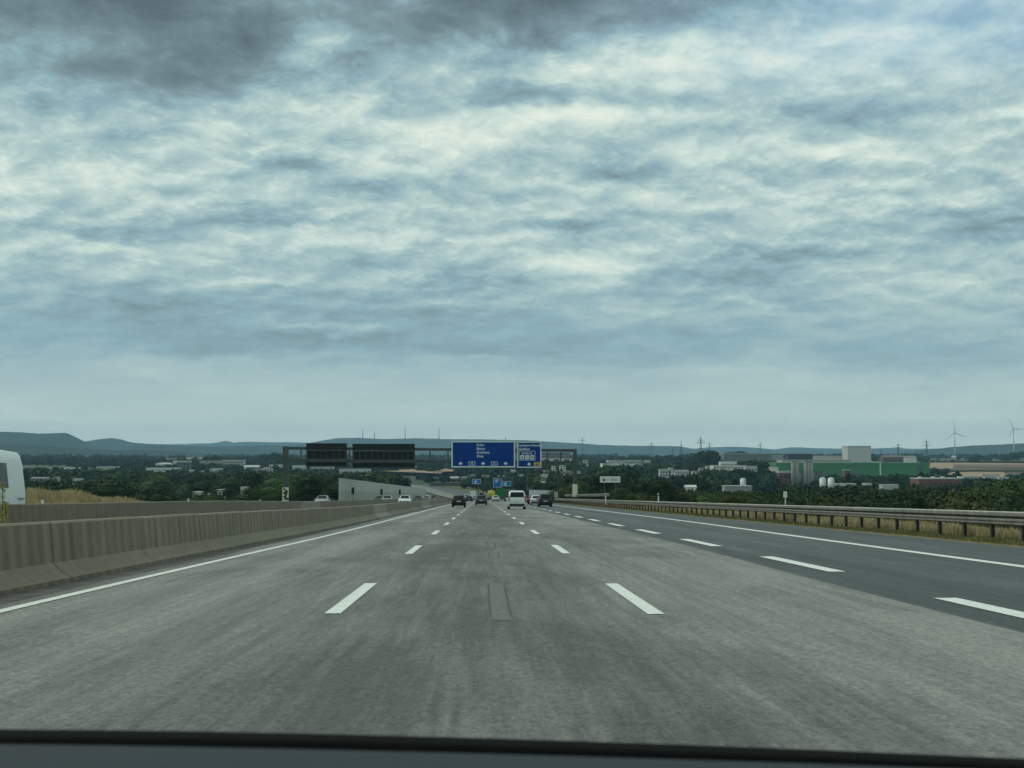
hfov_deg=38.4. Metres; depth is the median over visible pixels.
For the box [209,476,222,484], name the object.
tree
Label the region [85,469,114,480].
tree
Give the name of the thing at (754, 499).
bush
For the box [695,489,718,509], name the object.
bush
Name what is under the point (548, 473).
tree
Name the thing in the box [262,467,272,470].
house
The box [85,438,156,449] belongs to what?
hills
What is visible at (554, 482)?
tree
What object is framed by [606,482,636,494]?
tree
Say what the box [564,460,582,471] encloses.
tree
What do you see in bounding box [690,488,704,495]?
tree
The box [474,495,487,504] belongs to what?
estate car
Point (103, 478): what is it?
tree
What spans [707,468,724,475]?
tree
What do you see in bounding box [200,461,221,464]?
flat building
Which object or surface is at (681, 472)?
house
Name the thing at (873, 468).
factory hall
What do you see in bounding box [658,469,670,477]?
flat building
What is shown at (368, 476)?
tree
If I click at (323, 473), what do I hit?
tree
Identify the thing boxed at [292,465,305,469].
house
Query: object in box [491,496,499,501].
hatchback
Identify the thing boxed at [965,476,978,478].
flat building
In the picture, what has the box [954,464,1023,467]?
field
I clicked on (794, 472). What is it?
silo
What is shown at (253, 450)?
hills
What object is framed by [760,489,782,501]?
tree
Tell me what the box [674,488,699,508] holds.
bush
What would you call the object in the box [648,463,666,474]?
tree
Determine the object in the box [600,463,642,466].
flat building
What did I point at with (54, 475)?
tree
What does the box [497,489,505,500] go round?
box truck
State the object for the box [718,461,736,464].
office block
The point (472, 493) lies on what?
lorry
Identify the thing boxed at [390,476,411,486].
tree
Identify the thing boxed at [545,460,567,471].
tree
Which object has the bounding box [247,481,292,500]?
tree
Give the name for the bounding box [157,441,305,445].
hills
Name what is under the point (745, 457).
distribution hall
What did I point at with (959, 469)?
field
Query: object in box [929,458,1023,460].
field
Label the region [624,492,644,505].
tree
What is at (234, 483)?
tree
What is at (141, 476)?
tree
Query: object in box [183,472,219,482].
tree
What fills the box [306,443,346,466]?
message sign
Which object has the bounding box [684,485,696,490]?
house
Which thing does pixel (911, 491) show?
tree
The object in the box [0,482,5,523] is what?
mullein plant
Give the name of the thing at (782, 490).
tree
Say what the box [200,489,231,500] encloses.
tree
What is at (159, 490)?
tree
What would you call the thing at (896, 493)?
tree
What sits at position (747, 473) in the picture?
tree
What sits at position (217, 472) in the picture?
tree
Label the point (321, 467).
flat building
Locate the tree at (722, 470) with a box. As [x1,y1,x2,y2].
[720,467,732,476]
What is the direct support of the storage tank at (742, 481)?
on the ground at (412, 476)
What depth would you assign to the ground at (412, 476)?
1522.06 m
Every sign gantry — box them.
[282,442,576,500]
[478,479,513,494]
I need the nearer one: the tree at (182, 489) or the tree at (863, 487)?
the tree at (863, 487)
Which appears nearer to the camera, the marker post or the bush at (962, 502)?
the marker post
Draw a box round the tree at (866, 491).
[818,486,885,500]
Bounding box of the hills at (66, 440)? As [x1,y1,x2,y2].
[0,432,113,449]
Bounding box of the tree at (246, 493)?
[237,487,261,500]
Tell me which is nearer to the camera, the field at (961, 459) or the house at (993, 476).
the house at (993, 476)
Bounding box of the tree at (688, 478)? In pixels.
[685,474,694,484]
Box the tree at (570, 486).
[568,484,587,498]
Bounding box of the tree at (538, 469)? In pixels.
[527,460,550,472]
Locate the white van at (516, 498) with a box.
[506,491,526,508]
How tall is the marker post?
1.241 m
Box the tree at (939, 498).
[929,491,981,508]
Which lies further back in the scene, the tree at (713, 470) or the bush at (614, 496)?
the tree at (713, 470)
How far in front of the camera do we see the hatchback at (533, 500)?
231.78 m
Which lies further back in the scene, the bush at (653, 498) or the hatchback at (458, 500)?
the bush at (653, 498)
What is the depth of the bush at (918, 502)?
173.15 m
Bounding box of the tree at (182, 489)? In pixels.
[163,473,215,498]
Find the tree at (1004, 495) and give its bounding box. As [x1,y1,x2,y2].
[991,493,1023,505]
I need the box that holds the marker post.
[783,492,786,513]
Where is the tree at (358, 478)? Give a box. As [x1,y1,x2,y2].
[344,476,365,480]
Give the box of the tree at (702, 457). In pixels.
[695,450,710,464]
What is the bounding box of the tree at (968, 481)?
[963,478,972,485]
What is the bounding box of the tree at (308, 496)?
[289,476,314,500]
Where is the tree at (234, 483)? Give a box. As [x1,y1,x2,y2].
[189,473,257,495]
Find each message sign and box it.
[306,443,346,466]
[352,444,414,467]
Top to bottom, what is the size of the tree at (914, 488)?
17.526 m
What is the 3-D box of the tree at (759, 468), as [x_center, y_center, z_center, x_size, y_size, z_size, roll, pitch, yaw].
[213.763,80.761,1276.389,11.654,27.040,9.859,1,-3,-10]
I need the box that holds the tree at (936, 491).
[922,485,968,499]
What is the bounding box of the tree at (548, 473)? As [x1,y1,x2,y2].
[535,469,560,475]
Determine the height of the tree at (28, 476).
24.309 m
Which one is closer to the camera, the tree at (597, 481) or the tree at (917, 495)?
the tree at (917, 495)
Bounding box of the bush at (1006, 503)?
[978,492,1023,529]
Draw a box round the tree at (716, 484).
[694,473,729,493]
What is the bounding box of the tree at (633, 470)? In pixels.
[626,467,640,483]
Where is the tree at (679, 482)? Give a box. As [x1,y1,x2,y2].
[660,475,688,490]
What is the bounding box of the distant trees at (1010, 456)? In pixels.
[24,451,1023,500]
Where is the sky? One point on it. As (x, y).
(772, 224)
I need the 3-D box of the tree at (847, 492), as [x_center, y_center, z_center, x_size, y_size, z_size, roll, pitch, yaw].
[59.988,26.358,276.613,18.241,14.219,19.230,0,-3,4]
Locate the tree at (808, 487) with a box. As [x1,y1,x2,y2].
[801,483,813,491]
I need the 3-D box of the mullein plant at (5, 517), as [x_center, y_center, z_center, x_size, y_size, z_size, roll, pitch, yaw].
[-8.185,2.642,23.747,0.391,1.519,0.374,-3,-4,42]
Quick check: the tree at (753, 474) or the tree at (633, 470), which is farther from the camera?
the tree at (753, 474)
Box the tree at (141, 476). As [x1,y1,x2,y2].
[132,473,149,488]
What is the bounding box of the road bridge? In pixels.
[430,483,461,487]
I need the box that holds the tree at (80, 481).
[66,480,85,486]
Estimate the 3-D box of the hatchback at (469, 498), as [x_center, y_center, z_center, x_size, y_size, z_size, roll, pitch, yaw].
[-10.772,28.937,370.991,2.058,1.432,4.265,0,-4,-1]
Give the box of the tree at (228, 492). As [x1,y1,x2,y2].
[220,486,243,500]
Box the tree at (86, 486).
[60,479,105,491]
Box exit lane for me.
[419,485,1023,632]
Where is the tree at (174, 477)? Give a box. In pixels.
[143,473,183,488]
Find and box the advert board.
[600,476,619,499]
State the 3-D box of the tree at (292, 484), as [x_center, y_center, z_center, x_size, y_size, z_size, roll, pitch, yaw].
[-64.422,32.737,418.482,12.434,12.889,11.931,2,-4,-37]
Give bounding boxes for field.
[392,466,441,472]
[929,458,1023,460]
[929,462,1023,476]
[939,468,1023,470]
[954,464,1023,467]
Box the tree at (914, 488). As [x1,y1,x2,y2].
[906,482,920,494]
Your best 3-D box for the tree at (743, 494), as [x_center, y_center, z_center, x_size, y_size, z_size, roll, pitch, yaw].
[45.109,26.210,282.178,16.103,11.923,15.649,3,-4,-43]
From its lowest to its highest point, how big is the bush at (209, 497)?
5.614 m
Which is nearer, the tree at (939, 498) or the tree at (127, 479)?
the tree at (939, 498)
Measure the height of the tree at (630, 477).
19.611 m
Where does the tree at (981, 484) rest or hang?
on the ground at (412, 476)
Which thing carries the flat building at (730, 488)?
on the ground at (412, 476)
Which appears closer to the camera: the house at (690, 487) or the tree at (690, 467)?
the house at (690, 487)
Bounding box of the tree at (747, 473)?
[736,468,756,478]
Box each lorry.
[470,491,475,496]
[529,490,549,497]
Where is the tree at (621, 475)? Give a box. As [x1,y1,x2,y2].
[602,465,626,484]
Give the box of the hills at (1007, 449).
[878,443,1023,455]
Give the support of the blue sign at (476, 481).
on the ground at (412, 476)
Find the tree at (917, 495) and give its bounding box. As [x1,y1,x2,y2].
[894,490,964,508]
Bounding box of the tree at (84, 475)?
[63,470,96,481]
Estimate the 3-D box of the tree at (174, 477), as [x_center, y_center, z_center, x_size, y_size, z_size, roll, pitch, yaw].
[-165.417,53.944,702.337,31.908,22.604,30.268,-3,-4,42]
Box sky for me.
[0,0,1023,448]
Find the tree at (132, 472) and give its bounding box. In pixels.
[120,469,139,477]
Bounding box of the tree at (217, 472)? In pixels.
[211,470,224,473]
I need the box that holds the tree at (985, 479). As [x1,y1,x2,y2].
[982,477,992,486]
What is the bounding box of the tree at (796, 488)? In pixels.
[774,485,804,495]
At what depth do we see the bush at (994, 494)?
217.64 m
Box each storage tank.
[740,478,745,484]
[819,477,825,486]
[828,477,833,488]
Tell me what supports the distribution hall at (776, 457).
on the ground at (412, 476)
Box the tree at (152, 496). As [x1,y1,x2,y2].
[119,483,169,501]
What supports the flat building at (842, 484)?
on the ground at (412, 476)
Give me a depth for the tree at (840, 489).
458.49 m
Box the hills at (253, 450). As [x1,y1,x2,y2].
[128,444,382,455]
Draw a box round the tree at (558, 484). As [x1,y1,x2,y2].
[552,478,572,490]
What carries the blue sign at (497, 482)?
on the ground at (412, 476)
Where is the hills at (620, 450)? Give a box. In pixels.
[295,438,705,456]
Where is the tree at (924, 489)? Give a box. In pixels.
[917,485,933,493]
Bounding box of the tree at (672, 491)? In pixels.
[646,476,676,495]
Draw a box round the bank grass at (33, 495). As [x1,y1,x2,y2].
[25,487,217,503]
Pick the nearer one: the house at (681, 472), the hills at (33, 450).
the house at (681, 472)
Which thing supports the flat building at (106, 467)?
on the ground at (412, 476)
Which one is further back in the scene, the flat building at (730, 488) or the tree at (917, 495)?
the flat building at (730, 488)
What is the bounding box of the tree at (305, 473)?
[300,471,314,476]
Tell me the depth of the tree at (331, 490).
353.36 m
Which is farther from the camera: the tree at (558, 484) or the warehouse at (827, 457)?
the warehouse at (827, 457)
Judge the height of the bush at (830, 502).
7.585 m
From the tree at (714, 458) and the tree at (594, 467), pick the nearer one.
the tree at (594, 467)
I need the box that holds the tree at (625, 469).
[619,465,630,472]
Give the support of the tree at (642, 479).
on the ground at (412, 476)
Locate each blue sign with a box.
[451,441,514,466]
[472,479,480,483]
[493,478,501,486]
[502,481,510,485]
[517,442,540,467]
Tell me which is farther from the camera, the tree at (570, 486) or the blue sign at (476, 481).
the blue sign at (476, 481)
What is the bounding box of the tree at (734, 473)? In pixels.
[723,468,748,477]
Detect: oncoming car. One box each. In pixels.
[314,495,330,500]
[380,495,393,498]
[397,495,411,502]
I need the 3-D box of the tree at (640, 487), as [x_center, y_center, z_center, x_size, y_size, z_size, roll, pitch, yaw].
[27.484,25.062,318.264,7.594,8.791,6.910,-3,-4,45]
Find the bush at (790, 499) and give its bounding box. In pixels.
[770,493,806,515]
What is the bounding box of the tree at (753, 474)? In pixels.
[748,470,764,477]
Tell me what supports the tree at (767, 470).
on the ground at (412, 476)
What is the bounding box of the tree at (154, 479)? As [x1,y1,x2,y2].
[128,472,176,490]
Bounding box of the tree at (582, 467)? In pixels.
[577,463,590,472]
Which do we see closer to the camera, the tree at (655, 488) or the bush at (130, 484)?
the bush at (130, 484)
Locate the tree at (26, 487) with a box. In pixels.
[24,483,54,491]
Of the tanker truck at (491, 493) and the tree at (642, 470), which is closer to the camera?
the tanker truck at (491, 493)
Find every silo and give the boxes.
[791,461,798,485]
[799,471,803,483]
[804,461,812,485]
[813,471,823,481]
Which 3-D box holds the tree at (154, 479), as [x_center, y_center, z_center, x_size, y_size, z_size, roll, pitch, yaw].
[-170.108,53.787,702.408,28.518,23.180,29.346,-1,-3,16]
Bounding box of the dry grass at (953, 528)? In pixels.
[563,501,1020,539]
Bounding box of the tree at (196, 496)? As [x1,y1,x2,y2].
[171,493,202,500]
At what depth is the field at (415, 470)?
1913.47 m
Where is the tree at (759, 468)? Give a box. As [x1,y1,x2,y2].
[752,462,762,472]
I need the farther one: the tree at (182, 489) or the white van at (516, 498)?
the tree at (182, 489)
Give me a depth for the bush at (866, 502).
177.60 m
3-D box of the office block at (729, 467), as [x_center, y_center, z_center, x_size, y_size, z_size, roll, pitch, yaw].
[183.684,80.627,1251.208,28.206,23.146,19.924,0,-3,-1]
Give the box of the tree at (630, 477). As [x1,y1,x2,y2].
[623,472,637,486]
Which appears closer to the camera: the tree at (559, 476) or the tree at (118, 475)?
the tree at (559, 476)
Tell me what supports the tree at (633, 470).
on the ground at (412, 476)
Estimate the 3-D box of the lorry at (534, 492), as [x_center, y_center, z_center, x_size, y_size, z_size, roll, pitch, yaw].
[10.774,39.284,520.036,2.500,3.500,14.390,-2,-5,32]
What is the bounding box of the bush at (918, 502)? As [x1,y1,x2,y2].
[891,493,950,523]
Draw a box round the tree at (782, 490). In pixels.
[772,485,811,498]
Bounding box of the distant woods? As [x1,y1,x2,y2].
[20,453,1023,500]
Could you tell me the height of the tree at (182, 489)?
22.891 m
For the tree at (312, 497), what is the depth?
626.47 m
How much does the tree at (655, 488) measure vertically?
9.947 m
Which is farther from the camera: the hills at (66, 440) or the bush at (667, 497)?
the hills at (66, 440)
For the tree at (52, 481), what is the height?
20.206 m
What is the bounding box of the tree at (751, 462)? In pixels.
[747,459,759,464]
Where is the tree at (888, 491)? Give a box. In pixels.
[886,488,903,495]
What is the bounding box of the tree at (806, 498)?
[792,488,825,503]
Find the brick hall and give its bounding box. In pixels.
[910,476,964,487]
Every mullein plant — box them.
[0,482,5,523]
[1,501,8,523]
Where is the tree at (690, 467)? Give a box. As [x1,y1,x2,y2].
[677,462,698,472]
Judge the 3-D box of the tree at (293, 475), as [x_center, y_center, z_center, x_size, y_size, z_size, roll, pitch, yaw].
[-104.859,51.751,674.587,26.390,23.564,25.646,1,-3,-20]
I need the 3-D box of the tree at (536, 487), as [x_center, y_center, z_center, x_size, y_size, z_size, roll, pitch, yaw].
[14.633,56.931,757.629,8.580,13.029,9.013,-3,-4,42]
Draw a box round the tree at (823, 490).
[807,486,836,497]
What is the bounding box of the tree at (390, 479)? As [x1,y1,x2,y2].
[386,475,397,483]
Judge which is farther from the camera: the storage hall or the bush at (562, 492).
the storage hall
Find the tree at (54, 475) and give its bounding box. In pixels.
[33,468,68,479]
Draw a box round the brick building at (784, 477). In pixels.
[776,471,790,484]
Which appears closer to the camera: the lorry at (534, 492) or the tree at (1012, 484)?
the tree at (1012, 484)
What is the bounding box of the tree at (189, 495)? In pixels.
[181,492,198,499]
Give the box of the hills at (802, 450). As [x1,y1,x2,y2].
[696,447,926,454]
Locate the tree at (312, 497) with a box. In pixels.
[300,473,335,500]
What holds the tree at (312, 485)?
on the ground at (412, 476)
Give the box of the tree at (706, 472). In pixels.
[699,469,720,476]
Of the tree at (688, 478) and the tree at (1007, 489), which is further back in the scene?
the tree at (688, 478)
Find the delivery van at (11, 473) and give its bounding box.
[0,450,25,503]
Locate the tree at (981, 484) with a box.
[969,479,1006,489]
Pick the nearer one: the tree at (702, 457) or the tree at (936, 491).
the tree at (936, 491)
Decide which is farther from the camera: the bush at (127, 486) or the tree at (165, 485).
the tree at (165, 485)
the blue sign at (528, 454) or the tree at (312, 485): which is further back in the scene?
the tree at (312, 485)
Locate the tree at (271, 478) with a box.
[260,470,298,486]
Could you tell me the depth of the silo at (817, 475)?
1174.26 m
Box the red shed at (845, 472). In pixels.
[843,470,850,476]
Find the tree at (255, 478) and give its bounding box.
[233,471,266,489]
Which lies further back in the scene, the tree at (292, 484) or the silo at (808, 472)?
the silo at (808, 472)
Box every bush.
[25,480,64,489]
[78,479,142,493]
[104,479,149,491]
[186,491,219,500]
[548,488,571,501]
[607,492,630,504]
[642,493,659,503]
[659,492,685,507]
[674,488,699,508]
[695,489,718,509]
[710,490,727,502]
[714,491,751,510]
[744,490,769,511]
[757,494,798,504]
[766,493,837,515]
[807,491,863,516]
[813,491,901,520]
[814,492,870,503]
[861,490,901,507]
[891,493,950,523]
[928,487,1019,529]
[950,490,1023,509]
[972,491,1016,501]
[978,492,1023,529]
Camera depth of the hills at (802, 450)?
12443.72 m
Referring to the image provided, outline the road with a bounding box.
[0,485,1023,758]
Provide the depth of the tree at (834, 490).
469.11 m
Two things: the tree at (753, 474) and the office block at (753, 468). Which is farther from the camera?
the office block at (753, 468)
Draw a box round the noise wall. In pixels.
[339,478,425,499]
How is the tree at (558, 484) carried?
on the ground at (412, 476)
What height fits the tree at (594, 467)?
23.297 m
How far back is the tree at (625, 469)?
867.67 m
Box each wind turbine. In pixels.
[947,421,964,453]
[1008,418,1016,451]
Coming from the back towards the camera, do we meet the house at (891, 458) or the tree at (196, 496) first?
the house at (891, 458)
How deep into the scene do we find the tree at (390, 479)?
833.95 m
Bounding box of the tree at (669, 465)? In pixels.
[664,462,675,474]
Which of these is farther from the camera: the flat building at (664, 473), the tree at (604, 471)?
the flat building at (664, 473)
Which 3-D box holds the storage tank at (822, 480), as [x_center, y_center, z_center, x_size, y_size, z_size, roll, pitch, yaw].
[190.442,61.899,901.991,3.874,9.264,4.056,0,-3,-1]
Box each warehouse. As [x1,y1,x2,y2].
[813,456,841,459]
[842,446,870,461]
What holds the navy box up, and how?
on the silo at (794, 472)
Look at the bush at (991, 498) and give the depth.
196.44 m
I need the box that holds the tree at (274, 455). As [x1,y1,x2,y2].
[268,452,280,460]
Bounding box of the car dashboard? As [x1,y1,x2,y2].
[0,729,1023,767]
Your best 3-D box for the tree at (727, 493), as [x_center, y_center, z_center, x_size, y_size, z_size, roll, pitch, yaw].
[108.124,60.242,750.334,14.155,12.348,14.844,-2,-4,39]
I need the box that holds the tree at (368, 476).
[355,472,376,482]
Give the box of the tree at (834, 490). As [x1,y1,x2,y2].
[812,485,839,493]
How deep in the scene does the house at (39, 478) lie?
892.64 m
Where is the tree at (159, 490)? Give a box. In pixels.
[145,485,181,500]
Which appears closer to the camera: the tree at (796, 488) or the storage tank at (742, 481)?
the tree at (796, 488)
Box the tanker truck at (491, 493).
[488,490,494,500]
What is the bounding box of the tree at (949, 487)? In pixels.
[938,483,964,494]
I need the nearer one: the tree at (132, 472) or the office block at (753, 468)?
the tree at (132, 472)
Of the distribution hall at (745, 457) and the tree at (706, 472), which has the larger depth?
the distribution hall at (745, 457)
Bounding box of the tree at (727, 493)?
[716,490,733,496]
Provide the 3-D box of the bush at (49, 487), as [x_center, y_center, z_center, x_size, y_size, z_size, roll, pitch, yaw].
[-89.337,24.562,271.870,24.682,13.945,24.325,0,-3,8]
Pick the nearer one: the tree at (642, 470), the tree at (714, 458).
the tree at (642, 470)
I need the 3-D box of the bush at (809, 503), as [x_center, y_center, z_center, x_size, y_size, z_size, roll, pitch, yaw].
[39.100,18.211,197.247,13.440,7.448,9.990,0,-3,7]
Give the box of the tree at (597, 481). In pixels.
[580,474,614,502]
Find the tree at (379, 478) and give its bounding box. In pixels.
[372,473,387,483]
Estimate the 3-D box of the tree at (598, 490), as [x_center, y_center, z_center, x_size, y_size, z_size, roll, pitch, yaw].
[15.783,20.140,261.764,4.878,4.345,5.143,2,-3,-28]
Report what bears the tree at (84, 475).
on the ground at (412, 476)
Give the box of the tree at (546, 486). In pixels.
[539,482,552,490]
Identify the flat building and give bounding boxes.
[96,466,119,469]
[146,468,181,470]
[176,461,191,470]
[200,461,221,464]
[222,460,245,464]
[310,467,333,469]
[339,469,370,473]
[541,452,569,457]
[541,458,571,460]
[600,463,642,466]
[606,460,641,462]
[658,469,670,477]
[721,485,751,492]
[834,483,856,485]
[878,484,898,489]
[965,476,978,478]
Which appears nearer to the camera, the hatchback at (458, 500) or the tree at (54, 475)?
the hatchback at (458, 500)
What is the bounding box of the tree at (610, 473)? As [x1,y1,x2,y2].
[607,470,620,503]
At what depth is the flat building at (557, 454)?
1499.46 m
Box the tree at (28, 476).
[23,471,53,481]
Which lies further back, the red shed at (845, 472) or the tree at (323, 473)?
the red shed at (845, 472)
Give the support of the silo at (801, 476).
on the ground at (412, 476)
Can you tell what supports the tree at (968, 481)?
on the ground at (412, 476)
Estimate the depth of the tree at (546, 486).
606.33 m
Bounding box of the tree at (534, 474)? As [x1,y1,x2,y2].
[522,470,550,491]
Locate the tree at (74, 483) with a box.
[39,480,84,490]
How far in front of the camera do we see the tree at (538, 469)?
1418.22 m
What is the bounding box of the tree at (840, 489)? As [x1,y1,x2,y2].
[835,485,860,495]
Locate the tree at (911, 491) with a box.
[877,486,930,504]
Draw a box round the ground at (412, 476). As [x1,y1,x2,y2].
[22,458,1023,547]
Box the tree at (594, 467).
[591,465,597,470]
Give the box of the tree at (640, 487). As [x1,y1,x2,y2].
[626,480,650,494]
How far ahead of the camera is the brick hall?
1054.34 m
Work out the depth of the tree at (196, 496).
275.55 m
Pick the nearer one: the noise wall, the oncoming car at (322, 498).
the oncoming car at (322, 498)
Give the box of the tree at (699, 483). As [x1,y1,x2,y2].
[689,475,712,493]
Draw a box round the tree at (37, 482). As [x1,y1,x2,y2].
[24,481,48,488]
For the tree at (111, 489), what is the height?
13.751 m
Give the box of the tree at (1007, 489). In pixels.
[969,479,1023,500]
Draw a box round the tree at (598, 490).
[588,485,610,499]
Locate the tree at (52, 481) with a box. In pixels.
[26,479,60,490]
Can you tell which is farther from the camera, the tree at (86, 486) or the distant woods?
the distant woods
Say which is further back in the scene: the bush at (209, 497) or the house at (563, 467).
the house at (563, 467)
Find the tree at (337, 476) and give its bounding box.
[322,472,348,500]
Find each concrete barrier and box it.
[0,497,444,523]
[0,499,451,595]
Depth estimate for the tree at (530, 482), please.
900.85 m
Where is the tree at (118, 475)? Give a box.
[108,470,129,479]
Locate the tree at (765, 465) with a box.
[761,461,770,468]
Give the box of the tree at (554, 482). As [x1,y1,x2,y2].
[549,479,560,490]
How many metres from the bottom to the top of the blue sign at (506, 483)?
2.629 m
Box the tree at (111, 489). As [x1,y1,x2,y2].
[50,477,131,499]
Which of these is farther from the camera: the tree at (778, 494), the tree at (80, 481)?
the tree at (80, 481)
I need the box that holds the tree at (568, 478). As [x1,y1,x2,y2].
[559,474,597,493]
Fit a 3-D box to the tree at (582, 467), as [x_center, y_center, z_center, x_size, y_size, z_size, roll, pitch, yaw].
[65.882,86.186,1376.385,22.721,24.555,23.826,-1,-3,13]
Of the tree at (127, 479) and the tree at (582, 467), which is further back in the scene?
the tree at (582, 467)
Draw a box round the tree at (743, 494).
[729,490,767,500]
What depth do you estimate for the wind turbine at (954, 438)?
5226.22 m
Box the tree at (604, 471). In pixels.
[588,467,610,479]
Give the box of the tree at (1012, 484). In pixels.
[991,477,1023,493]
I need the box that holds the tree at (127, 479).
[121,477,137,486]
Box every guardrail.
[554,498,1023,540]
[565,494,610,499]
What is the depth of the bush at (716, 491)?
224.11 m
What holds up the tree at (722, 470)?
on the ground at (412, 476)
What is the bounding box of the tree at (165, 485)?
[152,478,202,495]
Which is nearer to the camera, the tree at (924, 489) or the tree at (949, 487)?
the tree at (949, 487)
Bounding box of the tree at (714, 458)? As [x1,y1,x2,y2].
[701,450,722,466]
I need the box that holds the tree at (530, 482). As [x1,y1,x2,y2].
[525,476,551,491]
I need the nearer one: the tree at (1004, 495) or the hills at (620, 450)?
the tree at (1004, 495)
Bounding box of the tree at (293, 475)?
[265,471,302,479]
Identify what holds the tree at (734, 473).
on the ground at (412, 476)
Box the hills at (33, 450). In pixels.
[0,444,223,457]
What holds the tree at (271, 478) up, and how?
on the ground at (412, 476)
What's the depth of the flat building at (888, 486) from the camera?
902.90 m
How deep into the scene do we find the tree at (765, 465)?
1411.14 m
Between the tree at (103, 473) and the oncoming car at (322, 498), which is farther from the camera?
the tree at (103, 473)
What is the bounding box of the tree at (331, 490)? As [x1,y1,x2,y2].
[320,477,338,500]
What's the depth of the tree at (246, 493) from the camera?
388.49 m
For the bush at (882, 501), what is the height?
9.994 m
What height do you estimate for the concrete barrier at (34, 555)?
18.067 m
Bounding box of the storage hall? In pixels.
[777,460,850,461]
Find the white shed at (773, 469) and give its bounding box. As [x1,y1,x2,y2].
[769,467,777,471]
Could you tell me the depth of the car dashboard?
1.14 m
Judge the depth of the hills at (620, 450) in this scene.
10003.81 m
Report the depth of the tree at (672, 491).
490.95 m
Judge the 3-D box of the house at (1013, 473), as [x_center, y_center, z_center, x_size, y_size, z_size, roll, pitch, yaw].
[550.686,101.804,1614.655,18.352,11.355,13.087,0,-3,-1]
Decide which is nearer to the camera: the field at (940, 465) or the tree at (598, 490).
the tree at (598, 490)
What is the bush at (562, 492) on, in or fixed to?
on the ground at (412, 476)
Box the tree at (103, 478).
[91,473,126,483]
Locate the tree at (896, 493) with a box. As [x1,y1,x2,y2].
[870,486,910,505]
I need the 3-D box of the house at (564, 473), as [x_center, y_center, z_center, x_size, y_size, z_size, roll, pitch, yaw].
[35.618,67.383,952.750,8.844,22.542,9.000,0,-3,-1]
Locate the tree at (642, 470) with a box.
[638,466,644,473]
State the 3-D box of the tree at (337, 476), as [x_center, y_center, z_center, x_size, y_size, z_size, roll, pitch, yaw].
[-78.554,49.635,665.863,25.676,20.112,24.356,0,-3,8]
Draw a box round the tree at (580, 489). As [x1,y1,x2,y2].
[569,483,588,498]
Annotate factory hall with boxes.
[767,462,929,476]
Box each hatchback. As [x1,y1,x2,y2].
[451,495,466,506]
[465,496,472,501]
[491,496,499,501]
[529,495,538,504]
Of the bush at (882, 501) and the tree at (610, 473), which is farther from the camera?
the tree at (610, 473)
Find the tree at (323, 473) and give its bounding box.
[312,470,329,477]
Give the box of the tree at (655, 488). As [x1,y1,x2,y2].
[643,479,671,499]
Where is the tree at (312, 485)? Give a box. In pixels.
[296,473,338,499]
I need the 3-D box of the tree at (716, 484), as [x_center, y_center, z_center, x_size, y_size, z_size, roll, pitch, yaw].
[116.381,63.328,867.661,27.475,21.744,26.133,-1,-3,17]
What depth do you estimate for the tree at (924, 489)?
484.72 m
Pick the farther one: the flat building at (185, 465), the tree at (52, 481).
the flat building at (185, 465)
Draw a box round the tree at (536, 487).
[532,482,542,489]
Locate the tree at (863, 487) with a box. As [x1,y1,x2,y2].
[849,484,873,491]
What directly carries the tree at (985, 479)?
on the ground at (412, 476)
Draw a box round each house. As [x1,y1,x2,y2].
[31,477,50,481]
[155,463,171,465]
[244,465,259,468]
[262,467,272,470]
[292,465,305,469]
[559,465,565,470]
[561,471,572,475]
[674,470,688,475]
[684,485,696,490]
[879,455,903,461]
[903,456,916,462]
[982,474,1000,478]
[1004,472,1022,475]
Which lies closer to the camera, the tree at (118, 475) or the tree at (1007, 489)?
the tree at (1007, 489)
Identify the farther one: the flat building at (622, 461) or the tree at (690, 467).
the flat building at (622, 461)
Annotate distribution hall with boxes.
[719,453,771,461]
[772,455,783,460]
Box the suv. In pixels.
[536,494,552,506]
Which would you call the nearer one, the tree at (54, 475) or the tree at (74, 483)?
the tree at (74, 483)
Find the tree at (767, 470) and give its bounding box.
[759,468,776,474]
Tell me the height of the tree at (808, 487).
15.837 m
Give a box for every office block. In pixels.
[710,465,746,470]
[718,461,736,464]
[743,466,757,470]
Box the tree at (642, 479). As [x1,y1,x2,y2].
[629,476,659,505]
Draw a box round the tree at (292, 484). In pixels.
[270,477,305,500]
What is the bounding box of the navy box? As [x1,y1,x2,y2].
[784,454,812,459]
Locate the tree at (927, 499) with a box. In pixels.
[897,489,973,508]
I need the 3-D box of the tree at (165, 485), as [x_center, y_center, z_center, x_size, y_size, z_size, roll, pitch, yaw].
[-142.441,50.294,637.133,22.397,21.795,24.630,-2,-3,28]
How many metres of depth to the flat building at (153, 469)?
1788.72 m
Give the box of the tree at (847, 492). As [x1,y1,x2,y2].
[809,486,861,502]
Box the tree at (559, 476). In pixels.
[549,473,567,482]
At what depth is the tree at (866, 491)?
298.97 m

